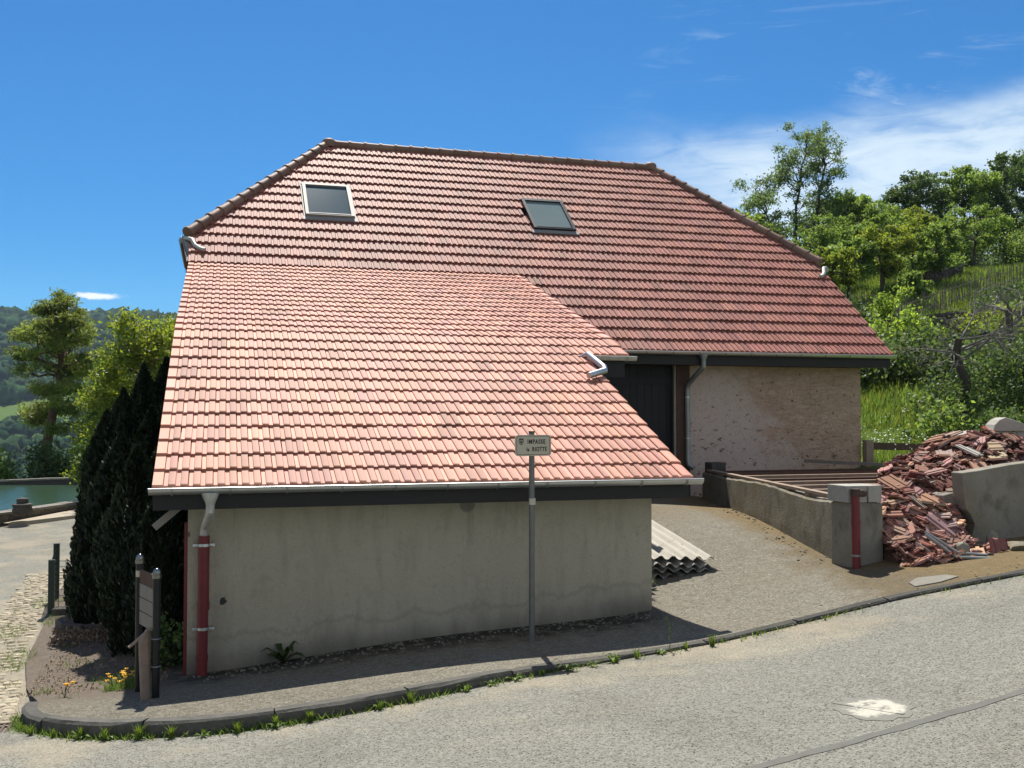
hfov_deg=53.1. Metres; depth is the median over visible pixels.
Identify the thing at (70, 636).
dry creeper
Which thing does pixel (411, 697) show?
grass tuft
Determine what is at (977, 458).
broken tile
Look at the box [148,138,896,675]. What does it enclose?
barn
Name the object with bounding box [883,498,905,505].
broken tile
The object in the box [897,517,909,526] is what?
broken tile
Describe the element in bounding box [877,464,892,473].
broken tile
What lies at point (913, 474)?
broken tile
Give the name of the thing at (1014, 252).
shrub
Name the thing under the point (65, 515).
path
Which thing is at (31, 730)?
grass tuft
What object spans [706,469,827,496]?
wall plate
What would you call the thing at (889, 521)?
broken tile
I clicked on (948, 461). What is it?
broken tile
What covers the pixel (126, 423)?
conifer
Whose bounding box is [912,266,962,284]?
terrace wall
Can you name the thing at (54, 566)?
fence
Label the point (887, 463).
broken tile
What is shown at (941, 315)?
terrace wall
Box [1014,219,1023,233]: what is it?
broadleaf tree
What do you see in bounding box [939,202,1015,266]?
fruit tree
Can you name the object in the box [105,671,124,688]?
yellow flower
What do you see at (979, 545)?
broken tile
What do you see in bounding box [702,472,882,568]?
retaining wall
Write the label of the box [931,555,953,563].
broken tile
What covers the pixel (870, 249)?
fruit tree
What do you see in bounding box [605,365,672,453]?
door
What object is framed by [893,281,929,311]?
shrub
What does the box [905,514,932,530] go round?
broken tile
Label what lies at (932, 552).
broken tile
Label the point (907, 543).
broken tile
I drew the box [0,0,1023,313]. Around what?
sky
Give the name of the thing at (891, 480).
broken tile
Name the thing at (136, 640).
wood strip
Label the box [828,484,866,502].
concrete block
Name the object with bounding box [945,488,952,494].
broken tile
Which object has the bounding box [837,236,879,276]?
shrub
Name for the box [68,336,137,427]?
dark tree
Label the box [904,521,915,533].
broken tile
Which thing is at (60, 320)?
pine tree
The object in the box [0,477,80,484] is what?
basin wall
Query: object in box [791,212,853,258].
fruit tree
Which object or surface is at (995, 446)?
broken tile
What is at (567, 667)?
weed
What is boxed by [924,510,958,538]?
broken tile
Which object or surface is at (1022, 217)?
fruit tree
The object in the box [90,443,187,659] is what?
conifer
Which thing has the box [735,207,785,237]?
broadleaf tree
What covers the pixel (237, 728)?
grass tuft
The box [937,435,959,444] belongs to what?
broken tile
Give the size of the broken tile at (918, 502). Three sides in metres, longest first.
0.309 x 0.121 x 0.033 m
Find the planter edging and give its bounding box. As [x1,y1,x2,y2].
[55,619,106,634]
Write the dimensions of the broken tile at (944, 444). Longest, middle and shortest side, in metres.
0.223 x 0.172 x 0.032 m
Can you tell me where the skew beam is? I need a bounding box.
[804,459,886,465]
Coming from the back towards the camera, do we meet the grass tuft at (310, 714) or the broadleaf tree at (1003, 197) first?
the broadleaf tree at (1003, 197)
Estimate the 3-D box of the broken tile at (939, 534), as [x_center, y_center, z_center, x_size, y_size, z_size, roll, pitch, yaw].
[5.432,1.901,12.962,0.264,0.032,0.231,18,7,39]
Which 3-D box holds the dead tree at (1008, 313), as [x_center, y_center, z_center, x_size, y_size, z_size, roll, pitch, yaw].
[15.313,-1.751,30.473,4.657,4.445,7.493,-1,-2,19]
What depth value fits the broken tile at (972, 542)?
12.78 m
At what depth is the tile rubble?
15.01 m
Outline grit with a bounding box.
[192,499,1019,685]
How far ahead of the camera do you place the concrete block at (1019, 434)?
16.63 m
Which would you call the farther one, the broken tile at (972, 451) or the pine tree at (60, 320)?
the pine tree at (60, 320)
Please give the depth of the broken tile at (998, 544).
12.63 m
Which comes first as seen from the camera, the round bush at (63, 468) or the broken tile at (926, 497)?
the broken tile at (926, 497)
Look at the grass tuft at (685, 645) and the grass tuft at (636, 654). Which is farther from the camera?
the grass tuft at (685, 645)
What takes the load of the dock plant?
on the pavement
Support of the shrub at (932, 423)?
on the ground at (6, 410)
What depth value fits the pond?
36.80 m
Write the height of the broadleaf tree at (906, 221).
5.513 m
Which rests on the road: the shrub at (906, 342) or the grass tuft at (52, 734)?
the grass tuft at (52, 734)
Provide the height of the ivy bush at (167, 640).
0.833 m
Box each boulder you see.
[953,541,969,551]
[978,530,998,543]
[1007,541,1023,550]
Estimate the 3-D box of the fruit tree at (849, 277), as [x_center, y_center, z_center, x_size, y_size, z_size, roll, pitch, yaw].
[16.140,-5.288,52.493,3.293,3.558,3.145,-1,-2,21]
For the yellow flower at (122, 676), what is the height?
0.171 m
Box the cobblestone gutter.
[0,571,65,722]
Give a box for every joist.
[712,468,879,473]
[724,470,877,476]
[737,473,878,478]
[763,477,876,480]
[769,479,876,484]
[785,483,873,489]
[804,489,827,497]
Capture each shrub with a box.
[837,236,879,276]
[848,292,884,322]
[860,324,908,383]
[860,368,886,388]
[861,311,898,341]
[863,312,966,381]
[865,286,909,318]
[877,331,892,345]
[881,304,949,337]
[889,344,1016,421]
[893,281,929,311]
[893,391,981,441]
[896,231,970,273]
[917,227,1005,270]
[923,320,1023,380]
[923,334,1023,410]
[924,325,992,353]
[944,400,1023,431]
[946,298,1023,330]
[961,311,1023,332]
[963,312,1023,400]
[968,277,1023,310]
[986,218,1023,265]
[998,296,1023,320]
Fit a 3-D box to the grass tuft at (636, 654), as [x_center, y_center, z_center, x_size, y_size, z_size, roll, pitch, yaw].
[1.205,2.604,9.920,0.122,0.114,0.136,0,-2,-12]
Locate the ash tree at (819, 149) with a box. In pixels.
[729,121,850,250]
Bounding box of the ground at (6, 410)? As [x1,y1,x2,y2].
[0,254,1022,468]
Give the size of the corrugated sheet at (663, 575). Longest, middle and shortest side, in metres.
2.274 x 0.980 x 0.060 m
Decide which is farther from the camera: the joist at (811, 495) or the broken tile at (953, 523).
the joist at (811, 495)
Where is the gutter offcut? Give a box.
[924,531,989,558]
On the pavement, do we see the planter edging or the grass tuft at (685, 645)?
the planter edging
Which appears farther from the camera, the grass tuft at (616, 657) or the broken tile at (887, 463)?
the broken tile at (887, 463)
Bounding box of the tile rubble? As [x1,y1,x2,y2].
[883,441,1021,561]
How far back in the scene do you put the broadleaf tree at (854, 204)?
73.40 m
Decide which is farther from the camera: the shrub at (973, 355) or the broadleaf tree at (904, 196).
the broadleaf tree at (904, 196)
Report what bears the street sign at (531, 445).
on the pavement
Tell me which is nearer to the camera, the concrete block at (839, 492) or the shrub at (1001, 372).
the concrete block at (839, 492)
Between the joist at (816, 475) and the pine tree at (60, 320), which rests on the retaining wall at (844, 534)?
the joist at (816, 475)
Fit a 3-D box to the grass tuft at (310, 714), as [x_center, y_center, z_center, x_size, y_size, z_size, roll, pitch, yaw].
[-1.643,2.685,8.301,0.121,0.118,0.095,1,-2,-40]
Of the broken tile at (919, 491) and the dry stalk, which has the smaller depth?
the dry stalk
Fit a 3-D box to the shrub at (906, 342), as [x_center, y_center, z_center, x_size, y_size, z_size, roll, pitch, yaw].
[13.843,-1.195,34.801,3.722,2.416,4.249,2,-2,-43]
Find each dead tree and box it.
[893,259,1023,418]
[945,256,1023,381]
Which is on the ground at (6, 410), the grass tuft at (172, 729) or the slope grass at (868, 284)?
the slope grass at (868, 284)
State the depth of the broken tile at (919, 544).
12.61 m
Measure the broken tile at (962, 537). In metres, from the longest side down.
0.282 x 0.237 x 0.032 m
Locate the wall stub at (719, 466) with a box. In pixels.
[705,462,725,472]
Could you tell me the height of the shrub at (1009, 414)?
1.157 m
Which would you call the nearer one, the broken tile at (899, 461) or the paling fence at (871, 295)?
the broken tile at (899, 461)
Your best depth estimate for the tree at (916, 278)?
48.39 m
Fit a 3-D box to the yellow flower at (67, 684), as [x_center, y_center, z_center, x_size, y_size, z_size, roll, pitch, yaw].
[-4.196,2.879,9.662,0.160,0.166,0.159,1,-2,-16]
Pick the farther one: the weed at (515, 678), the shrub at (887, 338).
the shrub at (887, 338)
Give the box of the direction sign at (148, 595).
[135,554,161,697]
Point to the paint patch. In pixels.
(878, 708)
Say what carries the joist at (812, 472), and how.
on the retaining wall at (844, 534)
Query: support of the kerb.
on the road
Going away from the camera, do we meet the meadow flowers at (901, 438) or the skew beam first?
the skew beam
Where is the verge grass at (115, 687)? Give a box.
[0,596,151,699]
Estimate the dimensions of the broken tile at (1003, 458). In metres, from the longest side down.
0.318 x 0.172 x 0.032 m
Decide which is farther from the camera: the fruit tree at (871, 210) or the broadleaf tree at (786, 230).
the broadleaf tree at (786, 230)
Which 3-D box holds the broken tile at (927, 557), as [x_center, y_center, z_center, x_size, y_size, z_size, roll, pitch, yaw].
[4.912,2.141,12.363,0.327,0.032,0.215,-33,-10,30]
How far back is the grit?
11.04 m
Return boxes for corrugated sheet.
[652,520,716,560]
[652,556,712,567]
[652,564,708,572]
[652,569,683,578]
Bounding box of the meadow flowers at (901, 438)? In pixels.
[863,411,1010,449]
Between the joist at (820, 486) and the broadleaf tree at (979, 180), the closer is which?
the joist at (820, 486)
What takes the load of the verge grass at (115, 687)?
on the pavement
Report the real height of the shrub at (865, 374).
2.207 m
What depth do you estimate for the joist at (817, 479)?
16.96 m
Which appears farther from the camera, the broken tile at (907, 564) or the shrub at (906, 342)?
the shrub at (906, 342)
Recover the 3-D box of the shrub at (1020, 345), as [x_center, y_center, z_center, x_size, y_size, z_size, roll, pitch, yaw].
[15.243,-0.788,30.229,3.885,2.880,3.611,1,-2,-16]
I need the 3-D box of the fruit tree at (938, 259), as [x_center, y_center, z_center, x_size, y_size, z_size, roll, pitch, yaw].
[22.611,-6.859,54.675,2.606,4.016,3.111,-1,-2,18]
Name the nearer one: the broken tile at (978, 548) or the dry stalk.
the dry stalk
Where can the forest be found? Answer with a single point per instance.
(15, 434)
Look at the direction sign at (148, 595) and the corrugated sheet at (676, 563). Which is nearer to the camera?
the direction sign at (148, 595)
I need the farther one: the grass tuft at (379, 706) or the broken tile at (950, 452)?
the broken tile at (950, 452)
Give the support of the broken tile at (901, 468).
on the tile fragments
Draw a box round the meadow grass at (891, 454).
[861,373,1023,467]
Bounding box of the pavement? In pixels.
[26,496,1023,718]
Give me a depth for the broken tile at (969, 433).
15.73 m
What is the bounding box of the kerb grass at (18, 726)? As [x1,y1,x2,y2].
[3,573,1023,741]
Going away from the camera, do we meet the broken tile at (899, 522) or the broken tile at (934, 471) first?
the broken tile at (899, 522)
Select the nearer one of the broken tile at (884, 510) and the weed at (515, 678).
the weed at (515, 678)
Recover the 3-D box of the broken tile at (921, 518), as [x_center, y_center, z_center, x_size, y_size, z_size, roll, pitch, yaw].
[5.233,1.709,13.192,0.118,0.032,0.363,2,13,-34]
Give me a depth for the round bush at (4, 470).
44.11 m
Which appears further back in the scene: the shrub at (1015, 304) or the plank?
the shrub at (1015, 304)
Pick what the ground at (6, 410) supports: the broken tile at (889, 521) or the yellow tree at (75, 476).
the yellow tree at (75, 476)
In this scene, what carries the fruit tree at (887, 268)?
on the ground at (6, 410)
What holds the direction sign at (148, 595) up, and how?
on the pavement
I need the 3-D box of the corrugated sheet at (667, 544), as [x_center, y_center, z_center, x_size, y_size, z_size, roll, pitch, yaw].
[1.907,2.115,14.301,0.980,0.061,2.274,4,6,-16]
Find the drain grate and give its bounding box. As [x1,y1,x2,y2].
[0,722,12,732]
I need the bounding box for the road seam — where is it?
[742,688,1023,767]
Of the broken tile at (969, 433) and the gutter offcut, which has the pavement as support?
the gutter offcut
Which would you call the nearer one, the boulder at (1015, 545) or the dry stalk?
the dry stalk
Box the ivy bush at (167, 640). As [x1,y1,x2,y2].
[129,611,186,671]
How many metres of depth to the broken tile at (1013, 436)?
15.66 m
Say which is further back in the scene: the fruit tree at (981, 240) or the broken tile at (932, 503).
the fruit tree at (981, 240)
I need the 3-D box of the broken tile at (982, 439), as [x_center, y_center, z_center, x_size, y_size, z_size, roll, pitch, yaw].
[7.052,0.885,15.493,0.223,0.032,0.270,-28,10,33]
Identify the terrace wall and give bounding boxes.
[868,308,1023,336]
[884,330,1023,354]
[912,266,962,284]
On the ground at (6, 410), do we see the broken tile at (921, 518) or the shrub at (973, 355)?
the shrub at (973, 355)
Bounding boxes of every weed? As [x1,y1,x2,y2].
[69,728,89,738]
[268,723,287,728]
[506,672,523,679]
[553,658,578,670]
[588,660,600,666]
[601,652,619,661]
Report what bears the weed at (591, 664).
on the road
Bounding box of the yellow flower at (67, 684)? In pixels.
[57,681,75,696]
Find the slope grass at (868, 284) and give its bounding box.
[838,261,1023,429]
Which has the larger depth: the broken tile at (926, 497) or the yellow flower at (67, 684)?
the broken tile at (926, 497)
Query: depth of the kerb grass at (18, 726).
8.50 m
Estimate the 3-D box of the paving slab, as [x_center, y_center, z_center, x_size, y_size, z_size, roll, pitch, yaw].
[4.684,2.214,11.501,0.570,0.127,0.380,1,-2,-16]
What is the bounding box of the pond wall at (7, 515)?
[0,500,78,525]
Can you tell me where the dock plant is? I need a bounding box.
[261,641,304,662]
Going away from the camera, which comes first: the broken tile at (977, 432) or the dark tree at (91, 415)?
the broken tile at (977, 432)
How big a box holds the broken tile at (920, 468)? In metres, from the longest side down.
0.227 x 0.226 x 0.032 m
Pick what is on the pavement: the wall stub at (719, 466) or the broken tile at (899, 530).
the wall stub at (719, 466)
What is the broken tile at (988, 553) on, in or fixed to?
on the tile fragments
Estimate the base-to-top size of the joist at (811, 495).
0.137 m
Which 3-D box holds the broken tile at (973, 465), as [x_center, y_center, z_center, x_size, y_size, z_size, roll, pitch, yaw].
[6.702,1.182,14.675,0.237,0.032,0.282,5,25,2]
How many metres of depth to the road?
7.96 m
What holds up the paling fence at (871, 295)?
on the ground at (6, 410)
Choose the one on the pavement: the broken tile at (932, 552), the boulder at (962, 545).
the boulder at (962, 545)
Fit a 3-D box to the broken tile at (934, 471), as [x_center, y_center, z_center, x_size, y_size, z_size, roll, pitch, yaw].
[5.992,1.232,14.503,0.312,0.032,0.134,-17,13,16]
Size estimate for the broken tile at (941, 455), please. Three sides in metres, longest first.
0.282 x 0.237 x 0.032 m
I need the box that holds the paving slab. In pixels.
[909,574,957,586]
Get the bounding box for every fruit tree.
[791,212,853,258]
[810,245,859,286]
[819,236,880,300]
[838,200,902,275]
[848,222,918,292]
[851,209,914,286]
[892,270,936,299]
[893,205,939,270]
[902,210,959,261]
[910,219,962,283]
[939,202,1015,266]
[1017,212,1023,251]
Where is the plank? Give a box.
[138,629,150,699]
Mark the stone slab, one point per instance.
(1000, 424)
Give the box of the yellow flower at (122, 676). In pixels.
[113,668,131,683]
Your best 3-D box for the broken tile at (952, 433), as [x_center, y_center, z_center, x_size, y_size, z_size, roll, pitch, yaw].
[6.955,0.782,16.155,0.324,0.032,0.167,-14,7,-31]
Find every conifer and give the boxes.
[62,355,184,623]
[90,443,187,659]
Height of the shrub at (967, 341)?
1.207 m
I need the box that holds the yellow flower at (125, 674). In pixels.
[115,670,134,687]
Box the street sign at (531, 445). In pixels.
[515,431,550,642]
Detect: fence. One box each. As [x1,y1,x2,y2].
[48,543,66,613]
[843,290,877,307]
[862,440,921,466]
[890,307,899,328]
[895,263,1023,316]
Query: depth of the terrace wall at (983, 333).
37.14 m
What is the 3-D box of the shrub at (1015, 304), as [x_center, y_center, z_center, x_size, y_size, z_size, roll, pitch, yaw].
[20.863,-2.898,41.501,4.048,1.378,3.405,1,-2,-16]
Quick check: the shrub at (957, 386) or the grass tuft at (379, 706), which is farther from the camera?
the shrub at (957, 386)
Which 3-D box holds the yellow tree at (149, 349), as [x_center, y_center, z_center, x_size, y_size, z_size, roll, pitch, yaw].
[-11.271,0.808,31.922,4.522,6.380,3.632,1,-2,-16]
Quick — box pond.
[0,485,80,510]
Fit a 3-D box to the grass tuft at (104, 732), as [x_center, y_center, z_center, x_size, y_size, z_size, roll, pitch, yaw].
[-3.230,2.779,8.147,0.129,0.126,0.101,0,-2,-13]
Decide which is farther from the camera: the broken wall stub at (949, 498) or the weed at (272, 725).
the broken wall stub at (949, 498)
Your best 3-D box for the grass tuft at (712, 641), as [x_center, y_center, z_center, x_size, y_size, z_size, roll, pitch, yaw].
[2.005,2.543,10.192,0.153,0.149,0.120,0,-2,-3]
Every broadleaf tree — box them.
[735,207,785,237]
[762,220,793,240]
[787,196,858,252]
[810,186,879,263]
[877,204,920,271]
[878,169,959,254]
[921,164,1005,265]
[959,151,1023,256]
[990,148,1023,231]
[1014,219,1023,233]
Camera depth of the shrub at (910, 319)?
40.55 m
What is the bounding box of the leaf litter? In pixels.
[16,623,170,697]
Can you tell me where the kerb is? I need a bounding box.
[21,569,1023,737]
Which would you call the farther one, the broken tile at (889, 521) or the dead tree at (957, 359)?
the dead tree at (957, 359)
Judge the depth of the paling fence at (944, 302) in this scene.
47.84 m
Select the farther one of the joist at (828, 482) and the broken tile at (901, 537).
the joist at (828, 482)
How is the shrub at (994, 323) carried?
on the ground at (6, 410)
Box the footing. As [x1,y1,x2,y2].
[51,607,69,615]
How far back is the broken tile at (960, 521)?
13.24 m
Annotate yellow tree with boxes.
[59,377,112,484]
[72,306,174,448]
[133,311,176,374]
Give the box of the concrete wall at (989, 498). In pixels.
[951,461,1023,540]
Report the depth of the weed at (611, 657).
9.81 m
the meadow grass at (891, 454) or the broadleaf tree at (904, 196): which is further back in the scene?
the broadleaf tree at (904, 196)
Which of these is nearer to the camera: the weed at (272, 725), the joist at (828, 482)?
the weed at (272, 725)
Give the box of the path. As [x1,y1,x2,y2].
[6,510,74,526]
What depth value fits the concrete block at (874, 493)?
12.81 m
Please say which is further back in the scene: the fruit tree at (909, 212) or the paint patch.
the fruit tree at (909, 212)
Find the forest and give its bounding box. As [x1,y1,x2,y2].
[0,305,177,477]
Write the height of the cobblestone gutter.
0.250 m
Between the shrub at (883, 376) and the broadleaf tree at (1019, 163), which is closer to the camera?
the shrub at (883, 376)
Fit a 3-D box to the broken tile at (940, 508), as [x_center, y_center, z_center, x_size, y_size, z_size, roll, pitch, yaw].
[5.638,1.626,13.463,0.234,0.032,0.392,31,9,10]
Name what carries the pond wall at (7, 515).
on the ground at (6, 410)
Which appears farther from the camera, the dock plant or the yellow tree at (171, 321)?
the yellow tree at (171, 321)
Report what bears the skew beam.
on the pavement
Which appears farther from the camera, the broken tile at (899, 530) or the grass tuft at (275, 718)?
the broken tile at (899, 530)
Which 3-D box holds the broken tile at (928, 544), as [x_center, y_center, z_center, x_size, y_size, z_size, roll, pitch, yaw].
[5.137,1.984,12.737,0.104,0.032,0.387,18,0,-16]
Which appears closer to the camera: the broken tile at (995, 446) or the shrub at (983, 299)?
the broken tile at (995, 446)
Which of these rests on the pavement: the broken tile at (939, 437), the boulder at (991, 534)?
the boulder at (991, 534)
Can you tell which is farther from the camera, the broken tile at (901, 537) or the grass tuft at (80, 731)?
the broken tile at (901, 537)
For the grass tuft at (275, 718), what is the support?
on the road
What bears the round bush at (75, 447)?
on the ground at (6, 410)
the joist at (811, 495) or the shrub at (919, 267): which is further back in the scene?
the shrub at (919, 267)
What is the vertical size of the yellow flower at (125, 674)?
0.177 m
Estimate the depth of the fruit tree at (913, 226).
58.83 m
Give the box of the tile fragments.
[875,429,1023,565]
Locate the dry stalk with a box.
[666,617,672,648]
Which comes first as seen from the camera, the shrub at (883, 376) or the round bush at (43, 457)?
the shrub at (883, 376)
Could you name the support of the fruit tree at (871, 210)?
on the ground at (6, 410)
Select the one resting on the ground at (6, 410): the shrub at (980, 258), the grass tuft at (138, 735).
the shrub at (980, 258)
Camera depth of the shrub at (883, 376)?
34.31 m
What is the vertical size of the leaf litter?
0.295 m
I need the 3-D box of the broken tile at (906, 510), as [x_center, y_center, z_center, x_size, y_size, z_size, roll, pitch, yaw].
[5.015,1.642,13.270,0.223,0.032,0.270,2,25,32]
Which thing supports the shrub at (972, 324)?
on the ground at (6, 410)
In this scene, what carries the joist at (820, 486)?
on the retaining wall at (844, 534)
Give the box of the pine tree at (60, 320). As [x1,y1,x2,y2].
[1,286,102,475]
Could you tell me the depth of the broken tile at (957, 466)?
14.65 m
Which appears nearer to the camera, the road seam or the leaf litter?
the road seam
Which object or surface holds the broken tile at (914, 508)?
on the tile fragments
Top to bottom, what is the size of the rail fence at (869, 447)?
1.400 m
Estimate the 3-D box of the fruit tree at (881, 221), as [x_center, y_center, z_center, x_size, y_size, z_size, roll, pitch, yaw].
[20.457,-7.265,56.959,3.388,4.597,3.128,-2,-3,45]
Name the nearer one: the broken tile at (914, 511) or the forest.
the broken tile at (914, 511)
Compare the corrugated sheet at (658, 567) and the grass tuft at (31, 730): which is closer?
the grass tuft at (31, 730)
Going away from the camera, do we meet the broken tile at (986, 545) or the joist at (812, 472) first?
the broken tile at (986, 545)
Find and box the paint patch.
[832,697,914,720]
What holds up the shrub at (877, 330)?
on the ground at (6, 410)
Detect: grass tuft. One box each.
[27,722,36,735]
[48,727,56,737]
[77,724,84,738]
[99,725,111,740]
[130,722,147,739]
[164,722,174,737]
[234,721,241,733]
[270,712,278,727]
[307,709,313,722]
[375,699,383,710]
[405,687,416,702]
[614,653,618,662]
[633,646,639,658]
[682,641,688,649]
[706,633,716,646]
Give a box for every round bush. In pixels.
[0,444,22,479]
[17,436,76,478]
[43,441,86,477]
[62,432,87,470]
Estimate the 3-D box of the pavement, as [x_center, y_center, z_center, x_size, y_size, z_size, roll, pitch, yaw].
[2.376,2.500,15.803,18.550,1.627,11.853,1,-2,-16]
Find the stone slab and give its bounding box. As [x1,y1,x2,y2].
[985,417,1023,431]
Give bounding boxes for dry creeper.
[48,622,109,647]
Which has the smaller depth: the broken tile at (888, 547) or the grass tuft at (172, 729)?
the grass tuft at (172, 729)
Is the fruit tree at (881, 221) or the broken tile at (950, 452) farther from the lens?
the fruit tree at (881, 221)
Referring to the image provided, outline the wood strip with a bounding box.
[128,627,151,648]
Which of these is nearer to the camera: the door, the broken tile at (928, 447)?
the broken tile at (928, 447)
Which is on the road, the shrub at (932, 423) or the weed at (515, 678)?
the weed at (515, 678)
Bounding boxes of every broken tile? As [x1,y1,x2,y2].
[874,483,894,493]
[876,474,907,491]
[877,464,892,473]
[882,506,886,515]
[883,461,907,465]
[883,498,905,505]
[883,510,905,517]
[885,545,902,549]
[886,495,908,501]
[886,517,893,525]
[886,524,906,534]
[890,460,908,462]
[890,534,913,541]
[893,466,908,469]
[893,518,918,529]
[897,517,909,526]
[901,542,914,547]
[902,505,909,514]
[902,556,923,566]
[904,471,926,478]
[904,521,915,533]
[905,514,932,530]
[906,547,919,557]
[907,495,926,508]
[908,512,928,522]
[909,506,922,515]
[909,506,926,513]
[909,554,932,566]
[910,485,923,494]
[915,464,931,472]
[915,542,930,551]
[916,451,929,454]
[916,480,936,486]
[916,493,946,509]
[918,540,937,548]
[921,440,940,450]
[921,501,945,505]
[922,433,945,444]
[923,550,939,555]
[924,467,946,475]
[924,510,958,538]
[924,523,938,533]
[929,530,949,538]
[929,534,953,544]
[931,453,949,456]
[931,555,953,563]
[933,503,948,511]
[935,449,953,457]
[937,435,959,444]
[937,512,951,518]
[938,441,949,448]
[938,457,952,467]
[939,507,960,514]
[942,430,963,436]
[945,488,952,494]
[947,519,958,527]
[953,463,967,470]
[953,535,970,542]
[955,444,983,456]
[955,519,965,527]
[960,457,985,463]
[966,430,984,435]
[966,431,986,442]
[967,537,976,544]
[968,546,984,556]
[969,461,986,468]
[971,436,985,447]
[971,549,993,554]
[974,543,985,548]
[983,541,989,550]
[984,457,1007,460]
[985,451,1007,461]
[987,442,1003,450]
[988,537,1008,552]
[1002,433,1020,441]
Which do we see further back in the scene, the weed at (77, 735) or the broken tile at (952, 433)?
the broken tile at (952, 433)
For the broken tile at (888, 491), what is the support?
on the tile fragments
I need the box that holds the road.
[0,519,1023,767]
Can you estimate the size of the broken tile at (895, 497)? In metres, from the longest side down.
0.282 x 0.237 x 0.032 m
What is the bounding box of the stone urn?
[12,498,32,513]
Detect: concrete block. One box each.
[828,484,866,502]
[856,483,881,501]
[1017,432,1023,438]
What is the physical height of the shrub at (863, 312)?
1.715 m
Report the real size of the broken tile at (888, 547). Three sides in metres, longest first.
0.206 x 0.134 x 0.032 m
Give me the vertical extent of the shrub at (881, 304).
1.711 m
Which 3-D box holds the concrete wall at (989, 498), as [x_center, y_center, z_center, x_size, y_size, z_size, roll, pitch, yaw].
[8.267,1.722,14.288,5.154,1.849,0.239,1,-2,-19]
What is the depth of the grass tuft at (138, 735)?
8.12 m
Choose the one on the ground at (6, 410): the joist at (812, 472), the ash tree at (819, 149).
the ash tree at (819, 149)
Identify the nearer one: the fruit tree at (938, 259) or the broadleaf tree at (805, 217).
the fruit tree at (938, 259)
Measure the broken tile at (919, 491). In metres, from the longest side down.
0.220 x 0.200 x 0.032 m
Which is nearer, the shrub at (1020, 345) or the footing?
the footing
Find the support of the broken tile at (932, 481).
on the tile fragments
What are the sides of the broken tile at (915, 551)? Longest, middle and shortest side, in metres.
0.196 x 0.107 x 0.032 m
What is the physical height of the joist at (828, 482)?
0.131 m
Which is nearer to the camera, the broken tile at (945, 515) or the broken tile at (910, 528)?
the broken tile at (910, 528)
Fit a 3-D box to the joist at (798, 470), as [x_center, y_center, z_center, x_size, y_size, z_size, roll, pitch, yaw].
[5.548,1.699,19.575,3.762,0.126,0.100,1,-2,-16]

